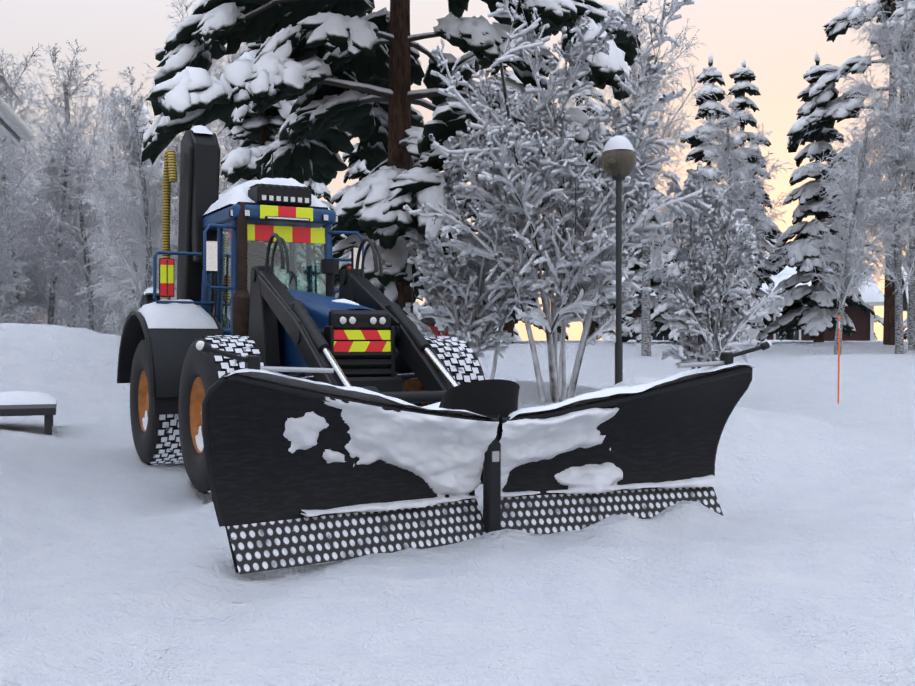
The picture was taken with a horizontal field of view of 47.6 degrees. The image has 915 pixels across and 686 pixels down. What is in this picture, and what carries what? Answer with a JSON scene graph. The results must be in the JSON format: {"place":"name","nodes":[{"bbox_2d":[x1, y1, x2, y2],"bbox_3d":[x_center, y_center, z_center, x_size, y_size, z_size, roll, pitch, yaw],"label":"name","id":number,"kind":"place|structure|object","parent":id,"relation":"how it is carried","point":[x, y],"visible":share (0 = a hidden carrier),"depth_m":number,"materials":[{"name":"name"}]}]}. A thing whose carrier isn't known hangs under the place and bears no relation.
{"place":"outdoors","nodes":[
{"label":"outdoors","id":0,"kind":"place"},
{"bbox_2d":[0,74,32,143],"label":"house eave","id":1,"kind":"object","parent":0,"point":[14,127],"depth_m":11.05,"materials":[{"name":"white"}]},
{"bbox_2d":[0,0,908,340],"label":"sky","id":2,"kind":"structure","parent":0,"point":[778,40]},
{"bbox_2d":[0,323,914,685],"bbox_3d":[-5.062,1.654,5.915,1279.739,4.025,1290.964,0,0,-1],"label":"ground snow","id":3,"kind":"structure","parent":0,"point":[794,565],"depth_m":6.49,"materials":[{"name":"white snow"}]},
{"bbox_2d":[0,141,32,302],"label":"birch tree","id":4,"kind":"object","parent":3,"relation":"on","point":[11,237],"visible":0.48,"depth_m":36.15,"materials":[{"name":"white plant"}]},
{"bbox_2d":[1,172,43,322],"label":"birch tree","id":5,"kind":"object","parent":3,"relation":"on","point":[20,284],"depth_m":46.12,"materials":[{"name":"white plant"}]},
{"bbox_2d":[0,91,50,323],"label":"birch tree","id":6,"kind":"object","parent":3,"relation":"on","point":[4,202],"visible":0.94,"depth_m":34.02,"materials":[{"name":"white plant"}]},
{"bbox_2d":[0,391,56,434],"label":"bench","id":7,"kind":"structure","parent":3,"relation":"on","point":[20,403],"depth_m":14.77,"materials":[{"name":"grey"}]},
{"bbox_2d":[7,178,51,319],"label":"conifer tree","id":8,"kind":"object","parent":3,"relation":"on","point":[31,241],"depth_m":73.64,"materials":[{"name":"grey plant"}]},
{"bbox_2d":[0,43,68,322],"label":"birch tree","id":9,"kind":"object","parent":3,"relation":"on","point":[11,96],"visible":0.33,"depth_m":43.84,"materials":[{"name":"white plant"}]},
{"bbox_2d":[0,136,73,322],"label":"birch tree","id":10,"kind":"object","parent":3,"relation":"on","point":[17,245],"visible":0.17,"depth_m":38.54,"materials":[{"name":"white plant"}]},
{"bbox_2d":[0,136,93,324],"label":"birch tree","id":11,"kind":"object","parent":3,"relation":"on","point":[21,231],"visible":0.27,"depth_m":39.29,"materials":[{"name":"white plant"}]},
{"bbox_2d":[12,122,87,325],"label":"birch tree","id":12,"kind":"object","parent":3,"relation":"on","point":[50,205],"depth_m":55.66,"materials":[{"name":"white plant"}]},
{"bbox_2d":[0,115,138,329],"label":"birch tree","id":13,"kind":"object","parent":3,"relation":"on","point":[50,302],"visible":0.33,"depth_m":37.42,"materials":[{"name":"grey plant"}]},
{"bbox_2d":[11,110,143,334],"bbox_3d":[-12.825,-2.229,36.344,4.966,11.562,4.789,0,0,-33],"label":"birch tree","id":14,"kind":"object","parent":3,"relation":"on","point":[94,323],"visible":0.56,"depth_m":36.16,"materials":[{"name":"white plant"}]},
{"bbox_2d":[11,39,152,330],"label":"birch tree","id":15,"kind":"object","parent":3,"relation":"on","point":[68,94],"visible":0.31,"depth_m":46.94,"materials":[{"name":"white plant"}]},
{"bbox_2d":[57,172,134,334],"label":"birch tree","id":16,"kind":"object","parent":3,"relation":"on","point":[105,246],"visible":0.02,"depth_m":53.93,"materials":[{"name":"grey plant"}]},
{"bbox_2d":[58,106,176,324],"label":"birch tree","id":17,"kind":"object","parent":3,"relation":"on","point":[114,160],"visible":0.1,"depth_m":56.47,"materials":[{"name":"grey plant"}]},
{"bbox_2d":[79,183,176,335],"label":"birch tree","id":18,"kind":"object","parent":3,"relation":"on","point":[116,321],"visible":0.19,"depth_m":32.60,"materials":[{"name":"grey plant"}]},
{"bbox_2d":[96,105,177,244],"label":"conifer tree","id":19,"kind":"object","parent":3,"relation":"on","point":[147,118],"visible":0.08,"depth_m":71.90,"materials":[{"name":"white plant"}]},
{"bbox_2d":[107,160,177,299],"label":"birch tree","id":20,"kind":"object","parent":3,"relation":"on","point":[159,206],"visible":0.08,"depth_m":36.91,"materials":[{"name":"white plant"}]},
{"bbox_2d":[66,66,220,311],"bbox_3d":[-8.404,-3.097,27.827,3.547,8.788,4.217,0,0,34],"label":"birch tree","id":21,"kind":"object","parent":3,"relation":"on","point":[129,127],"visible":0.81,"depth_m":27.39,"materials":[{"name":"white plant"}]},
{"bbox_2d":[117,124,216,297],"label":"birch tree","id":22,"kind":"object","parent":3,"relation":"on","point":[172,206],"visible":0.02,"depth_m":47.00,"materials":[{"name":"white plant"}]},
{"bbox_2d":[119,0,245,296],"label":"birch tree","id":23,"kind":"object","parent":3,"relation":"on","point":[177,151],"visible":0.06,"depth_m":28.30,"materials":[{"name":"white plant"}]},
{"bbox_2d":[125,42,296,294],"bbox_3d":[-7.563,-3.848,34.119,4.992,13.147,6.433,0,0,24],"label":"birch tree","id":24,"kind":"object","parent":3,"relation":"on","point":[214,68],"visible":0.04,"depth_m":33.74,"materials":[{"name":"white plant"}]},
{"bbox_2d":[219,40,322,291],"bbox_3d":[-4.391,-4.289,23.782,3.177,9.769,3.394,0,0,-33],"label":"young spruce tree","id":25,"kind":"object","parent":3,"relation":"on","point":[253,133],"visible":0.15,"depth_m":23.45,"materials":[{"name":"green plant"}]},
{"bbox_2d":[276,132,321,256],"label":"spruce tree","id":26,"kind":"object","parent":3,"relation":"on","point":[315,247],"depth_m":43.27,"materials":[{"name":"white plant"}]},
{"bbox_2d":[117,125,484,493],"bbox_3d":[-1.627,-0.646,11.113,2.978,4.132,6.099,0,0,-28],"label":"backhoe loader","id":27,"kind":"object","parent":3,"relation":"on","point":[236,295],"visible":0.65,"depth_m":11.37,"materials":[{"name":"metal"}]},
{"bbox_2d":[297,178,345,287],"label":"spruce tree","id":28,"kind":"object","parent":3,"relation":"on","point":[319,190],"depth_m":32.72,"materials":[{"name":"white plant"}]},
{"bbox_2d":[329,132,422,300],"bbox_3d":[-2.973,-4.677,35.955,4.110,11.280,3.314,0,0,31],"label":"spruce tree","id":29,"kind":"object","parent":3,"relation":"on","point":[357,169],"depth_m":35.32,"materials":[{"name":"white plant"}]},
{"bbox_2d":[141,0,640,322],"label":"pine tree","id":30,"kind":"object","parent":3,"relation":"on","point":[338,70],"visible":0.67,"depth_m":17.59,"materials":[{"name":"green plant"}]},
{"bbox_2d":[356,180,429,334],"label":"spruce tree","id":31,"kind":"object","parent":3,"relation":"on","point":[416,307],"depth_m":38.64,"materials":[{"name":"white plant"}]},
{"bbox_2d":[413,306,459,335],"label":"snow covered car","id":32,"kind":"object","parent":3,"relation":"on","point":[430,322],"visible":0.12,"depth_m":42.03,"materials":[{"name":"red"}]},
{"bbox_2d":[421,171,488,324],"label":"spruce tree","id":33,"kind":"object","parent":3,"relation":"on","point":[470,225],"visible":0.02,"depth_m":44.06,"materials":[{"name":"white plant"}]},
{"bbox_2d":[403,135,540,378],"bbox_3d":[0.240,-1.054,16.745,2.541,4.337,2.088,0,0,-28],"label":"shrub","id":34,"kind":"object","parent":3,"relation":"on","point":[443,282],"visible":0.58,"depth_m":16.20,"materials":[{"name":"white plant"}]},
{"bbox_2d":[196,341,771,574],"bbox_3d":[0.119,0.703,7.817,4.548,1.440,1.568,0,0,-28],"label":"snow plough","id":35,"kind":"object","parent":3,"relation":"on","point":[301,472],"visible":1,"depth_m":7.33,"materials":[{"name":"paint"}]},
{"bbox_2d":[481,269,521,340],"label":"conifer tree","id":36,"kind":"object","parent":3,"relation":"on","point":[517,336],"visible":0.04,"depth_m":83.18,"materials":[{"name":"white plant"}]},
{"bbox_2d":[462,20,568,342],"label":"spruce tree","id":37,"kind":"object","parent":3,"relation":"on","point":[509,326],"visible":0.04,"depth_m":40.90,"materials":[{"name":"white plant"}]},
{"bbox_2d":[403,0,713,402],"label":"tall tree","id":38,"kind":"object","parent":3,"relation":"on","point":[536,182],"visible":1,"depth_m":14.30,"materials":[{"name":"white plant"}]},
{"bbox_2d":[531,79,594,340],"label":"birch tree","id":39,"kind":"object","parent":3,"relation":"on","point":[559,334],"depth_m":50.66,"materials":[{"name":"white plant"}]},
{"bbox_2d":[542,83,635,341],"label":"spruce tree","id":40,"kind":"object","parent":3,"relation":"on","point":[602,309],"visible":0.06,"depth_m":43.87,"materials":[{"name":"white plant"}]},
{"bbox_2d":[598,285,615,339],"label":"conifer tree","id":41,"kind":"object","parent":3,"relation":"on","point":[609,335],"visible":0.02,"depth_m":91.28,"materials":[{"name":"white plant"}]},
{"bbox_2d":[601,135,636,383],"bbox_3d":[2.056,-0.672,13.224,0.450,3.941,0.450,0,0,-1],"label":"street lamp","id":42,"kind":"object","parent":3,"relation":"on","point":[618,161],"visible":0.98,"depth_m":13.18,"materials":[{"name":"grey metal"}]},
{"bbox_2d":[629,203,667,256],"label":"conifer tree","id":43,"kind":"object","parent":3,"relation":"on","point":[640,250],"visible":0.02,"depth_m":78.63,"materials":[{"name":"grey plant"}]},
{"bbox_2d":[622,148,687,342],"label":"spruce tree","id":44,"kind":"object","parent":3,"relation":"on","point":[659,321],"visible":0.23,"depth_m":39.66,"materials":[{"name":"white plant"}]},
{"bbox_2d":[557,0,758,355],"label":"birch tree","id":45,"kind":"object","parent":3,"relation":"on","point":[646,330],"visible":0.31,"depth_m":30.57,"materials":[{"name":"white plant"}]},
{"bbox_2d":[651,186,685,256],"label":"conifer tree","id":46,"kind":"object","parent":3,"relation":"on","point":[668,212],"visible":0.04,"depth_m":62.99,"materials":[{"name":"grey plant"}]},
{"bbox_2d":[650,52,771,341],"bbox_3d":[9.148,-5.183,37.977,4.011,10.981,4.356,0,0,-21],"label":"spruce tree","id":47,"kind":"object","parent":3,"relation":"on","point":[710,106],"visible":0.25,"depth_m":37.78,"materials":[{"name":"green plant"}]},
{"bbox_2d":[649,162,783,369],"bbox_3d":[3.970,-0.701,15.493,1.898,3.942,2.310,0,0,2],"label":"shrub","id":48,"kind":"object","parent":3,"relation":"on","point":[699,315],"visible":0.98,"depth_m":15.23,"materials":[{"name":"white plant"}]},
{"bbox_2d":[685,59,782,331],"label":"spruce tree","id":49,"kind":"object","parent":3,"relation":"on","point":[743,76],"visible":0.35,"depth_m":40.68,"materials":[{"name":"green plant"}]},
{"bbox_2d":[670,94,801,348],"bbox_3d":[8.958,-3.932,33.726,4.145,8.638,3.486,0,0,11],"label":"birch tree","id":50,"kind":"object","parent":3,"relation":"on","point":[729,163],"visible":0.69,"depth_m":33.58,"materials":[{"name":"white plant"}]},
{"bbox_2d":[609,256,883,340],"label":"red house","id":51,"kind":"structure","parent":3,"relation":"on","point":[863,323],"depth_m":50.89,"materials":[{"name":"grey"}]},
{"bbox_2d":[744,143,777,251],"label":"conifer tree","id":52,"kind":"object","parent":3,"relation":"on","point":[770,240],"visible":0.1,"depth_m":74.45,"materials":[{"name":"white plant"}]},
{"bbox_2d":[747,182,774,255],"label":"conifer tree","id":53,"kind":"object","parent":3,"relation":"on","point":[772,246],"depth_m":64.19,"materials":[{"name":"white plant"}]},
{"bbox_2d":[756,51,874,341],"bbox_3d":[13.868,-5.522,40.284,4.586,11.559,4.222,0,0,9],"label":"spruce tree","id":54,"kind":"object","parent":3,"relation":"on","point":[815,318],"visible":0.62,"depth_m":39.70,"materials":[{"name":"green plant"}]},
{"bbox_2d":[837,315,839,403],"bbox_3d":[6.765,0.433,18.401,0.052,1.850,0.035,0,0,-1],"label":"snow stake","id":55,"kind":"object","parent":3,"relation":"on","point":[838,355],"visible":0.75,"depth_m":18.39,"materials":[{"name":"orange plastic"}]},
{"bbox_2d":[786,0,914,344],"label":"pine tree","id":56,"kind":"object","parent":3,"relation":"on","point":[825,112],"visible":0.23,"depth_m":37.28,"materials":[{"name":"green plant"}]},
{"bbox_2d":[806,90,914,354],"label":"birch tree","id":57,"kind":"object","parent":3,"relation":"on","point":[863,210],"visible":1,"depth_m":28.79,"materials":[{"name":"white plant"}]},
{"bbox_2d":[806,0,914,349],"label":"birch tree","id":58,"kind":"object","parent":3,"relation":"on","point":[911,288],"visible":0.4,"depth_m":33.56,"materials":[{"name":"white plant"}]},
{"bbox_2d":[840,205,883,339],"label":"conifer tree","id":59,"kind":"object","parent":3,"relation":"on","point":[879,319],"visible":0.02,"depth_m":68.82,"materials":[{"name":"grey plant"}]},
{"bbox_2d":[816,14,914,353],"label":"birch tree","id":60,"kind":"object","parent":3,"relation":"on","point":[896,266],"visible":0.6,"depth_m":29.93,"materials":[{"name":"white plant"}]},
{"bbox_2d":[902,269,908,340],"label":"trunk","id":61,"kind":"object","parent":3,"relation":"on","point":[905,301],"depth_m":58.18,"materials":[{"name":"grey"}]},
{"bbox_2d":[902,237,908,339],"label":"conifer tree","id":62,"kind":"object","parent":3,"relation":"on","point":[904,327],"visible":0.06,"depth_m":79.83,"materials":[{"name":"grey plant"}]}
]}

